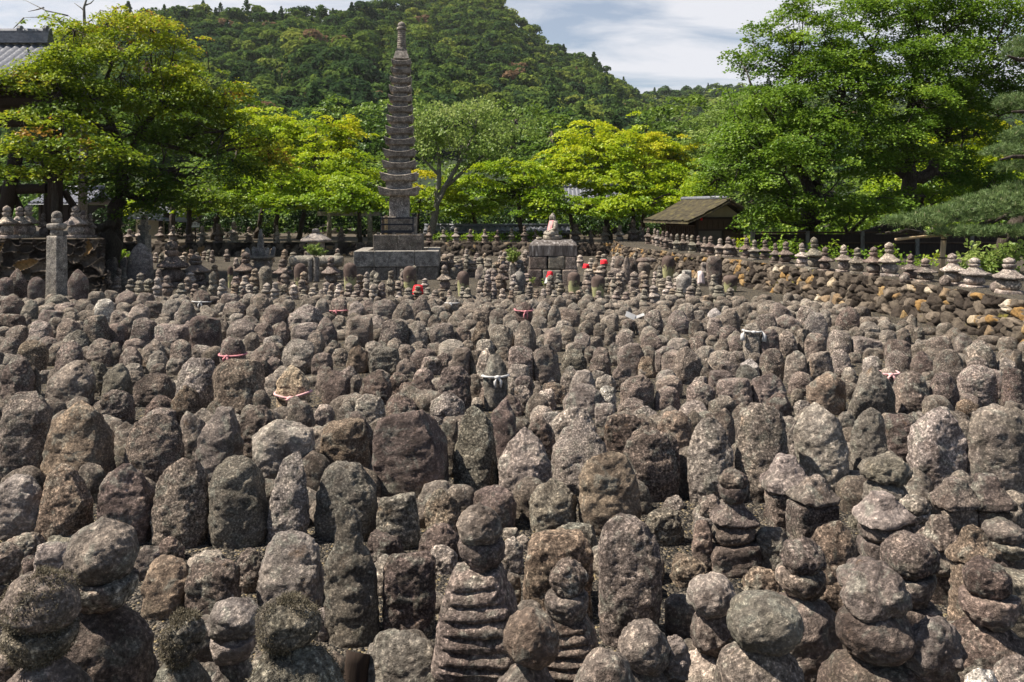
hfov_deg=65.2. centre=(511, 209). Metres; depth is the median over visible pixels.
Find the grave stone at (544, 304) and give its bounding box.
[536,301,550,310]
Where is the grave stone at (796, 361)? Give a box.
[783,350,807,383]
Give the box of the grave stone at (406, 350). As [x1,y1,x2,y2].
[398,344,414,360]
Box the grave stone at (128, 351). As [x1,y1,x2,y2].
[119,346,142,366]
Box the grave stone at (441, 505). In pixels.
[424,487,460,534]
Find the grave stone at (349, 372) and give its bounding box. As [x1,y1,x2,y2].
[342,366,356,380]
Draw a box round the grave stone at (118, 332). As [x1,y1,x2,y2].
[109,322,129,346]
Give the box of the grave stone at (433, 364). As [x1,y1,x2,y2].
[421,356,441,374]
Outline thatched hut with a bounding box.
[643,196,755,245]
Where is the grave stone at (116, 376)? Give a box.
[101,363,132,398]
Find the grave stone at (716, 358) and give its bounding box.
[708,350,729,369]
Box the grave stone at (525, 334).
[514,319,536,351]
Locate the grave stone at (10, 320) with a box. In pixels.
[0,314,25,327]
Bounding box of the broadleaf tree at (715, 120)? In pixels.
[659,92,773,207]
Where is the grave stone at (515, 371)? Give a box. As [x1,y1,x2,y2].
[508,364,528,389]
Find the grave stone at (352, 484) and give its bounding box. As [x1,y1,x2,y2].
[313,461,377,540]
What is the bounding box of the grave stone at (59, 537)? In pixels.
[47,534,71,541]
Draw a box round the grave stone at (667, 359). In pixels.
[661,349,677,371]
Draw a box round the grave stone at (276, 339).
[263,336,282,344]
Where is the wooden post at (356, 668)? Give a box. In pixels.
[343,650,369,681]
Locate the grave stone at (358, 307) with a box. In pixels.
[348,300,364,315]
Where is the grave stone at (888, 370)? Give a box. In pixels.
[881,367,897,386]
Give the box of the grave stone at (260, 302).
[252,294,268,311]
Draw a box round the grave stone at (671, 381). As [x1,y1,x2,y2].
[656,375,682,397]
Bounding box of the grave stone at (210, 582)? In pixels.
[184,556,241,614]
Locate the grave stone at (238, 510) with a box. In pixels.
[208,455,268,549]
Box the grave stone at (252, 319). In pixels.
[242,315,258,323]
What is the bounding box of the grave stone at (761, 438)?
[733,402,787,502]
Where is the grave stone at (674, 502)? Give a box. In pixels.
[663,495,683,509]
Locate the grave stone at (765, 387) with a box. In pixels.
[751,373,786,403]
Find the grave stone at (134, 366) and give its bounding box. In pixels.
[126,363,143,373]
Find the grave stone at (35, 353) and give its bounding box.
[17,340,48,371]
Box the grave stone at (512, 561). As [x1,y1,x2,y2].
[502,536,523,573]
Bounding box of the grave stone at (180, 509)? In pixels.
[150,457,209,548]
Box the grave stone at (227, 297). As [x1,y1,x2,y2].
[221,293,240,304]
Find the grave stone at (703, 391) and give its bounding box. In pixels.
[686,381,715,406]
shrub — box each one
[118,249,130,267]
[121,219,135,234]
[165,218,206,236]
[243,213,295,236]
[432,227,565,241]
[573,216,622,234]
[727,211,788,236]
[731,231,763,251]
[766,210,827,233]
[814,210,859,233]
[841,210,896,233]
[872,209,934,233]
[921,216,962,231]
[946,238,1023,273]
[959,217,1005,225]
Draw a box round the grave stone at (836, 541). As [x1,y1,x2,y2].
[811,520,859,614]
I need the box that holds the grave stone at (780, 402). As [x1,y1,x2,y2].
[766,392,792,416]
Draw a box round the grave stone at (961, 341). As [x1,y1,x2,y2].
[953,333,971,353]
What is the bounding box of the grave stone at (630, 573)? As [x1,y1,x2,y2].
[598,513,662,647]
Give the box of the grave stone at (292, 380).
[276,365,310,406]
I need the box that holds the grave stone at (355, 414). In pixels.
[345,411,372,457]
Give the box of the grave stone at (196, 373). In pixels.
[175,357,215,408]
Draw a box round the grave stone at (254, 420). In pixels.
[239,405,275,458]
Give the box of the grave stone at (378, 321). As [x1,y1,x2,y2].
[372,315,384,327]
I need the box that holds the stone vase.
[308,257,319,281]
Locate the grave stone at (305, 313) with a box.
[287,304,321,327]
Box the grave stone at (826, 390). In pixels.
[806,371,846,414]
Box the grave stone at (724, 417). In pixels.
[712,408,734,445]
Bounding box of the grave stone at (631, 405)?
[617,397,644,412]
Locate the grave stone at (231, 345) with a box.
[219,336,245,362]
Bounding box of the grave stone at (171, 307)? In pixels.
[161,299,180,319]
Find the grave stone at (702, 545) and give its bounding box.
[691,520,712,572]
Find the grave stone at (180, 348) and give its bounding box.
[169,339,191,362]
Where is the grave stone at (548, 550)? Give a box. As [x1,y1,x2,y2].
[523,528,593,619]
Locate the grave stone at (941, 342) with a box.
[925,336,953,349]
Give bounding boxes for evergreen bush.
[87,205,135,235]
[131,216,204,237]
[192,209,254,236]
[221,208,292,236]
[279,205,348,234]
[336,210,379,236]
[366,203,430,230]
[426,209,487,223]
[478,203,541,223]
[512,208,570,230]
[562,207,630,236]
[619,209,665,234]
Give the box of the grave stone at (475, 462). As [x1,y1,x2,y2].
[452,405,498,490]
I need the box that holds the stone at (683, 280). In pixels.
[676,271,691,292]
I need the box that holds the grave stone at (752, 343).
[743,322,760,359]
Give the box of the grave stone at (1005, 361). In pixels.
[997,356,1016,371]
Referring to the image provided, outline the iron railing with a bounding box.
[380,213,415,232]
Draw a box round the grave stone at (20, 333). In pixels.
[5,325,28,342]
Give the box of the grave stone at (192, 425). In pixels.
[180,411,205,459]
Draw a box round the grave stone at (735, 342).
[728,335,742,351]
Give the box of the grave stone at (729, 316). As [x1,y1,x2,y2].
[720,308,740,332]
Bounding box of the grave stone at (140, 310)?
[128,303,150,319]
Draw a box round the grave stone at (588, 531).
[557,522,597,547]
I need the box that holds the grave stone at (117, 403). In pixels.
[99,389,135,423]
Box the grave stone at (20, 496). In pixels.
[0,473,41,539]
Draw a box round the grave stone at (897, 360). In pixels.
[885,350,909,372]
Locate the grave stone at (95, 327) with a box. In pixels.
[83,315,109,344]
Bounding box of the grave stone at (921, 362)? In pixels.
[910,351,932,374]
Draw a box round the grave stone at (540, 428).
[528,415,555,460]
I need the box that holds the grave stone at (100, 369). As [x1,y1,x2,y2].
[90,361,107,395]
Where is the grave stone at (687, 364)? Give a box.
[673,346,701,384]
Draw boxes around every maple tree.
[0,3,301,265]
[0,107,156,235]
[123,177,209,236]
[148,178,273,240]
[169,106,276,239]
[221,165,352,241]
[225,106,339,238]
[279,111,385,238]
[300,170,388,241]
[387,169,466,232]
[431,175,506,223]
[456,153,570,240]
[508,187,631,231]
[530,119,664,239]
[585,178,717,239]
[611,110,730,236]
[684,0,900,234]
[784,0,1023,233]
[860,110,1023,224]
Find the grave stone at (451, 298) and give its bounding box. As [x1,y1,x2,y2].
[446,294,458,309]
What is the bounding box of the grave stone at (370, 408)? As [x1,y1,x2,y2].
[355,393,385,423]
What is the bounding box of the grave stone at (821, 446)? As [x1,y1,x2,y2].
[793,402,849,493]
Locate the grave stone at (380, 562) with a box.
[374,554,387,595]
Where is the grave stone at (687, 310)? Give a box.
[680,304,694,322]
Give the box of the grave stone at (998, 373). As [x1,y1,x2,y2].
[993,369,1002,398]
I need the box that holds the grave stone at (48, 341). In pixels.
[39,336,56,349]
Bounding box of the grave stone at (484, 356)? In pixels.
[476,348,490,386]
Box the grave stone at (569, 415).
[550,405,596,440]
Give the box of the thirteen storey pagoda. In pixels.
[354,21,440,279]
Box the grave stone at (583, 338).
[574,332,590,347]
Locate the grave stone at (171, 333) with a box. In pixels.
[152,323,188,342]
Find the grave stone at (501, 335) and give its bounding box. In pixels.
[490,324,513,351]
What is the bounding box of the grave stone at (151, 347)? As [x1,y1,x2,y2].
[141,338,167,365]
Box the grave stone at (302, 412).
[287,401,314,426]
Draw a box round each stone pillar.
[45,211,67,295]
[137,215,151,252]
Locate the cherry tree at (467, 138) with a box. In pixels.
[409,96,543,239]
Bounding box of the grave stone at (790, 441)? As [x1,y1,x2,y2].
[787,420,797,456]
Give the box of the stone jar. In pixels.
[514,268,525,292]
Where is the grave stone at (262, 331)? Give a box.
[254,322,273,342]
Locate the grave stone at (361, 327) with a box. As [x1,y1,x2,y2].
[345,315,373,347]
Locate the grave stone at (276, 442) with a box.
[252,419,315,478]
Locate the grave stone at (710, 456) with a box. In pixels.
[687,417,733,502]
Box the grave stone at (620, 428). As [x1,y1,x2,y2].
[603,412,648,453]
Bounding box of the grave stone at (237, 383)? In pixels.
[212,358,265,414]
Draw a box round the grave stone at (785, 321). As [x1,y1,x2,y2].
[776,314,799,329]
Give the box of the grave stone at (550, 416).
[544,411,559,424]
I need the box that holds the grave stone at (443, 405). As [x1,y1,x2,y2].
[430,392,464,425]
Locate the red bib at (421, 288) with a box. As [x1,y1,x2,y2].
[412,285,423,294]
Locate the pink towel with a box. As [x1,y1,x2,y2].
[697,271,704,283]
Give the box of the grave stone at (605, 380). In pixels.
[595,374,616,392]
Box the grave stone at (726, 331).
[719,325,736,340]
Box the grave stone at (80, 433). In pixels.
[40,400,115,475]
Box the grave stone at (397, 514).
[376,492,420,549]
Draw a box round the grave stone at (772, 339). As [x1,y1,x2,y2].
[760,329,779,354]
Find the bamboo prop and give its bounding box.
[895,235,951,276]
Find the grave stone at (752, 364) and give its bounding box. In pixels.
[740,359,759,375]
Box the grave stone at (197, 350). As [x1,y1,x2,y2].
[192,344,209,357]
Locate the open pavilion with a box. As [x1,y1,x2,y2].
[127,204,207,238]
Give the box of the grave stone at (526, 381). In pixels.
[514,375,532,391]
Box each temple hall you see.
[28,186,110,224]
[562,184,620,233]
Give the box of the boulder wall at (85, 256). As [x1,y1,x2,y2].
[0,227,124,292]
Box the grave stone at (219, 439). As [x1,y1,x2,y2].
[195,406,243,481]
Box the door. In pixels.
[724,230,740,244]
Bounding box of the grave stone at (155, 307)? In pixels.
[145,301,162,317]
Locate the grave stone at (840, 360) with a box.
[831,349,851,377]
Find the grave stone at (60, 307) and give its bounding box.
[54,302,75,311]
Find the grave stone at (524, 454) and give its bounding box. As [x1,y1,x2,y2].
[498,427,551,497]
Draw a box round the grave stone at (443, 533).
[418,522,459,560]
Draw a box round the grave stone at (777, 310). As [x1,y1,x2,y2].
[769,302,788,318]
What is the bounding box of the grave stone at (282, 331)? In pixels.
[274,321,290,345]
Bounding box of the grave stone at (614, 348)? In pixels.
[608,342,620,365]
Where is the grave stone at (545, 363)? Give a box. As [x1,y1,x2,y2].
[533,344,560,384]
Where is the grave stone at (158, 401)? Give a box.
[144,395,171,415]
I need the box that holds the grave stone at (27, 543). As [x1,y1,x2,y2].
[6,532,45,557]
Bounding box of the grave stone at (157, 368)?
[149,363,166,374]
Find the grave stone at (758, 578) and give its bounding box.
[742,566,781,592]
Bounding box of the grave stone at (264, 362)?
[255,357,268,377]
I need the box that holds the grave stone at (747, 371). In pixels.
[736,364,758,380]
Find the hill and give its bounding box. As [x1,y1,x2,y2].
[1,0,939,213]
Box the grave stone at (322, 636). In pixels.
[313,607,327,641]
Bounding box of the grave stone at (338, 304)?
[329,298,347,315]
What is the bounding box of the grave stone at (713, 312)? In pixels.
[707,308,720,317]
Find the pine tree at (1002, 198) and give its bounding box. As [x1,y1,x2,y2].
[878,34,1023,271]
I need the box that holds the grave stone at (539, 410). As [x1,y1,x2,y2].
[530,405,550,422]
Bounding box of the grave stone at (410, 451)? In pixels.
[372,409,449,497]
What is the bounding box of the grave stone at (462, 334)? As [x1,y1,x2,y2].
[455,327,470,342]
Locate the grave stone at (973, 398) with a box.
[960,393,982,406]
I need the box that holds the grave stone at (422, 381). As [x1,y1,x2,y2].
[411,373,435,390]
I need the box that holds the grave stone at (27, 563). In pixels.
[20,555,34,573]
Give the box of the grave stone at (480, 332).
[471,321,489,347]
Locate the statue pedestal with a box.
[528,239,577,286]
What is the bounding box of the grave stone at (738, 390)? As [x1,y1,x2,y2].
[716,377,752,406]
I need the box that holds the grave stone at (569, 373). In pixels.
[560,366,576,392]
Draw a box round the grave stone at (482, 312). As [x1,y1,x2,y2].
[473,304,492,324]
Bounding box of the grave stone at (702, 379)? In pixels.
[693,376,707,383]
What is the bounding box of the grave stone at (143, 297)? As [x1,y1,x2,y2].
[136,293,154,304]
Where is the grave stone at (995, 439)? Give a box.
[967,403,1023,493]
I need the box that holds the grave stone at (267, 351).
[250,342,280,360]
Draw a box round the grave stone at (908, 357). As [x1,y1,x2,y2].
[900,351,910,367]
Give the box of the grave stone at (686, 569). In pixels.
[669,552,707,587]
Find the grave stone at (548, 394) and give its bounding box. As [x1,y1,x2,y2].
[539,388,556,410]
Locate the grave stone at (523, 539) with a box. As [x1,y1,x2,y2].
[516,534,530,550]
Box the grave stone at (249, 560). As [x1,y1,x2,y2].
[237,547,262,593]
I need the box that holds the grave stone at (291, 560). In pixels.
[256,530,324,609]
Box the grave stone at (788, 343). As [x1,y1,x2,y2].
[779,330,797,355]
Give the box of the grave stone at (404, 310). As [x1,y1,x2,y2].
[393,300,414,319]
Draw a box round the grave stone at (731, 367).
[719,361,738,377]
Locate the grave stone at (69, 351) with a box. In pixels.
[54,340,84,369]
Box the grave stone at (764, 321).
[755,313,776,330]
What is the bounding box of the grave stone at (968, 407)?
[955,399,979,416]
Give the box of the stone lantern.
[300,228,331,277]
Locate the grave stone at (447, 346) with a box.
[438,339,463,359]
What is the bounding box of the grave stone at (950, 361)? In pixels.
[933,349,963,383]
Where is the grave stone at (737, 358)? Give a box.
[729,351,745,366]
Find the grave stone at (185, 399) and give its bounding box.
[171,385,200,424]
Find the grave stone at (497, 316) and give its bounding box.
[489,308,508,324]
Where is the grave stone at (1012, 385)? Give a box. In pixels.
[1000,367,1023,405]
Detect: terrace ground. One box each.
[10,226,95,238]
[618,241,1023,299]
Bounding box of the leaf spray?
[505,246,520,263]
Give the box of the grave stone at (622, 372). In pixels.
[612,363,631,389]
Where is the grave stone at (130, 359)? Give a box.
[123,356,140,366]
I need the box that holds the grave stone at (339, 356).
[332,348,347,365]
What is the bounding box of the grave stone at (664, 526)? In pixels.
[645,507,683,545]
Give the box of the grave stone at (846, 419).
[837,412,854,427]
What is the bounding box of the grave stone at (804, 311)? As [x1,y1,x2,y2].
[796,305,812,324]
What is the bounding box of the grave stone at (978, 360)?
[966,356,988,367]
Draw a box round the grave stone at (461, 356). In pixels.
[451,347,470,374]
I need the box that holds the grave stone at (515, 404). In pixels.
[504,394,523,416]
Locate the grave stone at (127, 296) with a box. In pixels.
[115,290,137,304]
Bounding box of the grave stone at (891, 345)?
[884,339,911,360]
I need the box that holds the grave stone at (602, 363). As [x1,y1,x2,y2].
[589,354,610,375]
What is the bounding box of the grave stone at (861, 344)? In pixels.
[851,336,882,354]
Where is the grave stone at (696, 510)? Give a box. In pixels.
[692,506,698,533]
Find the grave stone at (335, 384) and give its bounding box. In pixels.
[321,370,350,404]
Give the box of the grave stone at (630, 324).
[622,319,635,333]
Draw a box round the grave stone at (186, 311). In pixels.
[177,299,196,324]
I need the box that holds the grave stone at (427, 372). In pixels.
[413,367,433,379]
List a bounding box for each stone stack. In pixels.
[106,269,112,289]
[111,276,121,291]
[112,267,117,281]
[114,268,121,277]
[120,267,127,288]
[125,279,135,292]
[134,273,144,292]
[134,280,144,295]
[136,271,146,280]
[143,278,153,294]
[152,277,162,297]
[153,252,158,262]
[154,269,163,289]
[158,253,163,262]
[162,275,172,295]
[176,283,186,295]
[179,255,186,261]
[182,252,188,263]
[184,276,191,293]
[185,272,195,285]
[188,249,194,260]
[190,284,198,297]
[201,251,206,259]
[205,250,210,261]
[208,271,217,295]
[209,250,214,262]
[209,264,218,283]
[217,278,227,298]
[223,249,229,261]
[230,283,238,293]
[231,276,240,285]
[233,257,238,269]
[237,286,242,295]
[240,275,249,288]
[240,289,245,298]
[246,284,250,293]
[249,268,259,287]
[253,286,258,294]
[261,283,270,297]
[270,282,279,299]
[280,268,289,285]
[281,249,287,263]
[281,284,289,295]
[287,266,293,275]
[289,284,298,299]
[297,271,309,293]
[298,279,305,296]
[300,289,307,298]
[308,287,316,296]
[313,283,318,290]
[323,282,329,294]
[327,291,333,298]
[328,284,334,294]
[334,283,341,297]
[335,269,340,279]
[344,283,352,296]
[351,292,357,297]
[352,284,360,296]
[358,274,363,289]
[360,288,366,297]
[362,272,369,282]
[363,282,369,297]
[368,284,377,300]
[369,270,376,286]
[373,273,380,293]
[377,282,385,298]
[386,271,395,296]
[394,281,402,295]
[400,270,403,291]
[403,287,414,299]
[413,265,417,284]
[413,286,421,298]
[421,278,428,291]
[423,287,430,296]
[430,289,438,298]
[439,261,444,273]
[439,292,445,302]
[441,254,448,263]
[447,253,453,260]
[448,259,454,275]
[457,258,463,270]
[459,286,464,298]
[463,288,472,299]
[464,254,468,268]
[468,261,476,276]
[473,253,479,261]
[476,257,484,266]
[476,279,483,295]
[481,268,486,279]
[483,281,489,296]
[484,258,491,268]
[484,274,491,291]
[490,282,497,298]
[491,270,496,286]
[492,262,499,272]
[495,274,503,293]
[499,256,505,264]
[499,264,507,276]
[499,288,506,298]
[505,261,509,271]
[508,290,514,301]
[509,274,517,292]
[514,285,518,294]
[516,259,524,273]
[521,252,528,265]
[522,259,527,272]
[525,273,531,286]
[525,289,532,298]
[527,282,532,291]
[533,289,539,298]
[540,288,546,297]
[545,283,551,294]
[547,275,554,291]
[551,290,557,297]
[554,273,563,289]
[556,283,564,294]
[576,290,581,299]
[577,255,583,266]
[582,272,591,292]
[584,268,594,276]
[588,258,593,268]
[592,261,597,274]
[594,266,604,275]
[594,290,602,298]
[595,251,601,261]
[600,254,607,265]
[601,259,606,276]
[604,277,608,292]
[607,270,613,282]
[610,256,615,270]
[610,277,616,294]
[611,290,620,300]
[615,273,623,294]
[619,270,626,288]
[622,292,629,300]
[629,271,639,292]
[630,290,637,298]
[639,274,649,291]
[640,289,648,301]
[641,279,649,293]
[647,285,660,303]
[652,271,656,283]
[656,266,662,285]
[658,278,665,290]
[662,289,668,295]
[665,276,672,288]
[666,282,673,292]
[669,288,674,294]
[672,277,676,291]
[675,288,685,298]
[685,285,695,299]
[691,278,697,291]
[695,287,701,297]
[702,295,710,301]
[709,274,717,294]
[712,285,725,303]
[726,287,734,297]
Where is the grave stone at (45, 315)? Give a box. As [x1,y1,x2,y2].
[38,309,63,322]
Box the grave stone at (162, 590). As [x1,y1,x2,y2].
[141,554,189,619]
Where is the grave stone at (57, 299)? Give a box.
[44,294,69,304]
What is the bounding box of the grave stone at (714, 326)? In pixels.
[706,318,722,338]
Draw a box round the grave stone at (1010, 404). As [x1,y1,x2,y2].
[1004,401,1023,409]
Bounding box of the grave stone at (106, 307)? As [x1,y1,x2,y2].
[94,299,114,321]
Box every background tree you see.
[0,157,95,225]
[22,88,205,189]
[37,149,147,222]
[131,157,275,231]
[150,88,295,190]
[226,168,319,232]
[274,93,388,189]
[307,151,418,231]
[329,97,448,186]
[410,164,517,223]
[458,99,561,200]
[465,158,569,223]
[498,106,599,205]
[536,178,637,233]
[617,177,703,234]
[624,92,731,185]
[698,87,823,209]
[703,166,800,234]
[768,161,880,233]
[833,154,941,229]
[921,137,1023,222]
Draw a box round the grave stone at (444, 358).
[437,352,450,368]
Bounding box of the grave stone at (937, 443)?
[906,406,967,488]
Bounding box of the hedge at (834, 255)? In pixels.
[737,233,946,265]
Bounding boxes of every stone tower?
[0,542,23,681]
[0,564,92,681]
[63,517,159,681]
[153,606,211,681]
[206,597,259,681]
[243,590,345,681]
[431,502,518,681]
[497,606,559,681]
[544,556,598,681]
[573,647,635,681]
[616,618,670,681]
[663,634,690,681]
[686,571,735,681]
[694,494,720,528]
[709,467,761,577]
[712,589,804,681]
[759,453,807,530]
[775,536,842,681]
[785,474,840,539]
[816,555,923,681]
[852,490,915,559]
[857,451,912,500]
[880,530,942,625]
[899,494,931,533]
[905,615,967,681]
[916,514,957,604]
[928,476,980,534]
[944,524,1002,620]
[951,555,1023,681]
[964,668,998,681]
[969,473,1017,527]
[981,516,1023,569]
[992,654,1023,681]
[1004,567,1023,640]
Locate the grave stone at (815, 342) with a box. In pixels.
[804,333,826,355]
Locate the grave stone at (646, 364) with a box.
[638,356,655,377]
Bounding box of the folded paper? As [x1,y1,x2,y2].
[625,311,644,319]
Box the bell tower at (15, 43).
[0,25,110,234]
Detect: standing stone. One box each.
[0,277,13,295]
[10,268,27,297]
[27,277,45,299]
[67,269,88,300]
[106,257,118,275]
[120,257,127,274]
[126,243,153,283]
[228,266,232,287]
[259,266,271,291]
[294,263,306,286]
[343,262,356,291]
[403,266,415,291]
[441,262,448,273]
[450,267,457,278]
[457,271,468,295]
[475,266,483,279]
[567,272,579,293]
[591,275,604,296]
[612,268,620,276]
[614,255,623,269]
[623,257,629,283]
[629,257,637,273]
[637,262,650,275]
[638,273,648,288]
[662,255,674,277]
[706,256,721,286]
[723,275,737,291]
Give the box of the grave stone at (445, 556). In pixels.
[430,544,457,574]
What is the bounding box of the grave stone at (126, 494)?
[96,463,154,543]
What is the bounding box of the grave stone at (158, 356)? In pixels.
[145,350,167,373]
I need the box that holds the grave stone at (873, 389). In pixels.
[847,366,895,418]
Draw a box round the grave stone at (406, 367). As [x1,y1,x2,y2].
[396,358,415,377]
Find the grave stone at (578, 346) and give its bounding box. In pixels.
[565,342,585,354]
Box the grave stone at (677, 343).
[667,338,688,349]
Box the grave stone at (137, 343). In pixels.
[122,338,145,350]
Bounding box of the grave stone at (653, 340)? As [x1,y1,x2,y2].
[640,333,663,350]
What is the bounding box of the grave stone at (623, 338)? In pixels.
[615,332,633,346]
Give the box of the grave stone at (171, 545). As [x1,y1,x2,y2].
[158,536,184,558]
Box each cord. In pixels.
[192,301,210,307]
[218,352,247,361]
[273,389,311,402]
[329,310,348,314]
[481,373,509,387]
[514,308,533,318]
[740,329,766,341]
[879,370,899,380]
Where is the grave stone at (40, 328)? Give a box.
[28,320,53,337]
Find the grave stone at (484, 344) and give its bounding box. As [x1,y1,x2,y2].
[476,339,494,353]
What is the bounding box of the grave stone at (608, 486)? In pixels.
[577,451,641,535]
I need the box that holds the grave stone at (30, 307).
[20,299,38,318]
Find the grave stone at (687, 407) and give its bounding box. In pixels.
[679,400,707,414]
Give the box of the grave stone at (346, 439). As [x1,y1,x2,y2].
[320,417,370,468]
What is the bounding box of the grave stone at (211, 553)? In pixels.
[187,549,225,566]
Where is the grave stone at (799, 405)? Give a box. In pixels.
[793,400,810,414]
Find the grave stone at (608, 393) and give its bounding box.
[600,385,616,410]
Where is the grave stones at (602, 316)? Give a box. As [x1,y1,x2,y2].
[0,290,1023,676]
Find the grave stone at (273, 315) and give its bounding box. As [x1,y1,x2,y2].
[262,305,289,325]
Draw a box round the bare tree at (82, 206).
[14,0,126,218]
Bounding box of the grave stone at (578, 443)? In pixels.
[551,417,606,495]
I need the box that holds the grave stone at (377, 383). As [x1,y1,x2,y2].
[359,370,392,404]
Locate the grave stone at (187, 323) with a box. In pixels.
[184,321,189,342]
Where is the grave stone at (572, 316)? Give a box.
[560,309,579,326]
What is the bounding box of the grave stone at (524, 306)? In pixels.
[514,302,532,322]
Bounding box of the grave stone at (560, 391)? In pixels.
[542,382,566,404]
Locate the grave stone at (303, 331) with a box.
[290,322,317,340]
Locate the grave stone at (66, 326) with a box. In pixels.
[55,318,81,341]
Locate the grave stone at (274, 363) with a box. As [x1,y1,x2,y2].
[268,357,282,374]
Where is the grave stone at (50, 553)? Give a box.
[33,541,68,570]
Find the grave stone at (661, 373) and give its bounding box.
[656,369,675,379]
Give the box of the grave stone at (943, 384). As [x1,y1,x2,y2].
[929,372,959,410]
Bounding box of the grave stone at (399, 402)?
[385,391,416,416]
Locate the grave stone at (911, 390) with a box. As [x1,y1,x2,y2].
[893,370,928,413]
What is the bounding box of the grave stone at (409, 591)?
[382,551,435,637]
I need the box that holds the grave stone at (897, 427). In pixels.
[884,413,915,462]
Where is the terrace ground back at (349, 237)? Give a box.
[121,219,1005,242]
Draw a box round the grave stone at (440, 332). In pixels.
[429,323,455,343]
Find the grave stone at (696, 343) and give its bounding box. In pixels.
[689,336,706,351]
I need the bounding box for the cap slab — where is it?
[636,257,656,262]
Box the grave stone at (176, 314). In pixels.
[174,311,178,320]
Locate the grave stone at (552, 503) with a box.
[529,478,576,531]
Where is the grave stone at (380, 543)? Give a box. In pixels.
[367,529,404,562]
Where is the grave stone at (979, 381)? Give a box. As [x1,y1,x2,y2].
[957,364,998,406]
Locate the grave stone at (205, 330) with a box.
[189,315,221,349]
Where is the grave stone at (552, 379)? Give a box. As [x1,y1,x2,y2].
[547,377,555,382]
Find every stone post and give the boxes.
[510,263,515,280]
[682,270,691,278]
[697,271,705,285]
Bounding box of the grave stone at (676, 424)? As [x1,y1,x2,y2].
[657,410,691,447]
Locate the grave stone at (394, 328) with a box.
[378,319,408,346]
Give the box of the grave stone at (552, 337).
[544,327,561,351]
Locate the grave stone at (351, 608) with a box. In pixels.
[324,504,380,647]
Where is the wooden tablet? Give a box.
[384,215,387,234]
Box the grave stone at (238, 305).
[222,301,245,318]
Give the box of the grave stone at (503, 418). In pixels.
[491,398,516,466]
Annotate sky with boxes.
[0,0,1023,100]
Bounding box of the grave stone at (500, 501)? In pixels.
[473,485,516,529]
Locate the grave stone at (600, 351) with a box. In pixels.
[592,347,608,357]
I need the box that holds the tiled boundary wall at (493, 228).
[423,224,569,238]
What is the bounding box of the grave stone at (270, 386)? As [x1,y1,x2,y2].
[264,373,279,395]
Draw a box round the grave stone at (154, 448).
[124,412,184,483]
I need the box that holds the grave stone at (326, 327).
[316,317,337,347]
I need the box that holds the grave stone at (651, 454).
[623,425,680,501]
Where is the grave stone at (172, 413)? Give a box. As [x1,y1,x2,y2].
[144,407,176,420]
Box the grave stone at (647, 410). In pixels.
[633,406,657,415]
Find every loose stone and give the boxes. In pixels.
[899,273,909,282]
[939,275,950,285]
[989,280,998,291]
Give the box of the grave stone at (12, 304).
[0,296,24,314]
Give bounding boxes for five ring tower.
[0,206,18,237]
[13,206,30,237]
[24,204,39,236]
[37,212,48,236]
[64,206,86,237]
[80,210,91,236]
[87,213,96,236]
[123,229,134,242]
[133,230,139,241]
[154,227,166,241]
[156,240,188,287]
[167,226,178,242]
[183,254,210,284]
[184,228,195,242]
[197,226,207,241]
[212,224,224,242]
[227,221,240,242]
[234,252,256,282]
[244,227,253,241]
[273,225,280,242]
[273,259,291,284]
[285,231,291,242]
[321,256,340,285]
[337,227,345,242]
[425,226,433,242]
[437,265,451,290]
[440,229,447,241]
[451,228,460,242]
[466,229,473,242]
[481,229,488,242]
[493,265,508,291]
[494,230,500,242]
[507,228,515,241]
[520,225,528,242]
[532,229,539,240]
[569,223,581,241]
[587,230,594,242]
[599,226,609,241]
[614,225,625,240]
[627,219,639,240]
[637,226,641,240]
[640,228,644,240]
[644,228,651,243]
[651,229,655,244]
[654,230,659,245]
[659,231,664,246]
[662,231,670,248]
[668,234,673,248]
[672,234,680,250]
[680,234,686,250]
[685,235,689,250]
[688,235,696,252]
[695,235,702,252]
[700,237,706,253]
[704,236,715,254]
[714,238,723,255]
[721,237,734,256]
[730,239,738,257]
[739,237,750,257]
[748,239,760,259]
[760,240,771,258]
[770,243,778,262]
[778,241,793,263]
[795,243,808,265]
[803,237,822,270]
[817,247,833,270]
[834,244,851,272]
[849,247,864,273]
[862,247,882,275]
[878,242,900,276]
[900,254,918,279]
[913,258,938,282]
[939,253,964,285]
[958,257,991,287]
[992,257,1023,294]
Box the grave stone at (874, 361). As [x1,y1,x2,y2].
[862,356,881,371]
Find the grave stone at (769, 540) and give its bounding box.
[754,526,787,570]
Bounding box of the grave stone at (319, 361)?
[311,352,332,374]
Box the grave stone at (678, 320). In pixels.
[667,310,688,333]
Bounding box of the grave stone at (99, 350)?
[86,338,111,366]
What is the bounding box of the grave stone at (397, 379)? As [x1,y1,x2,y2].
[390,372,408,394]
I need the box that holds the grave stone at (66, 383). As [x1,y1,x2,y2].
[45,360,96,403]
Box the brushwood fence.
[750,231,1023,254]
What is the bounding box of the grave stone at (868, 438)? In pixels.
[849,407,887,469]
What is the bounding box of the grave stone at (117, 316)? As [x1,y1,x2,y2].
[110,310,126,322]
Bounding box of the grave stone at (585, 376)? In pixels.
[569,369,595,391]
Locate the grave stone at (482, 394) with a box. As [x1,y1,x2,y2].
[480,387,484,406]
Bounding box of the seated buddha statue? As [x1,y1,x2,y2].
[543,213,561,239]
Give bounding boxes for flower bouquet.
[303,242,328,257]
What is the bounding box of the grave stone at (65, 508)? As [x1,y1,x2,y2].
[34,463,93,541]
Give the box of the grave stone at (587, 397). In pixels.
[562,383,605,417]
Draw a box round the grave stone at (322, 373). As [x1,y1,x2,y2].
[315,367,331,395]
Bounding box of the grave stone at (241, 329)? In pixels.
[226,319,255,339]
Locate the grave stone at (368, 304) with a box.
[363,299,372,314]
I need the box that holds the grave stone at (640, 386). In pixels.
[619,374,654,409]
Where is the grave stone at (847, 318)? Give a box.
[835,306,859,330]
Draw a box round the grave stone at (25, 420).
[0,391,52,477]

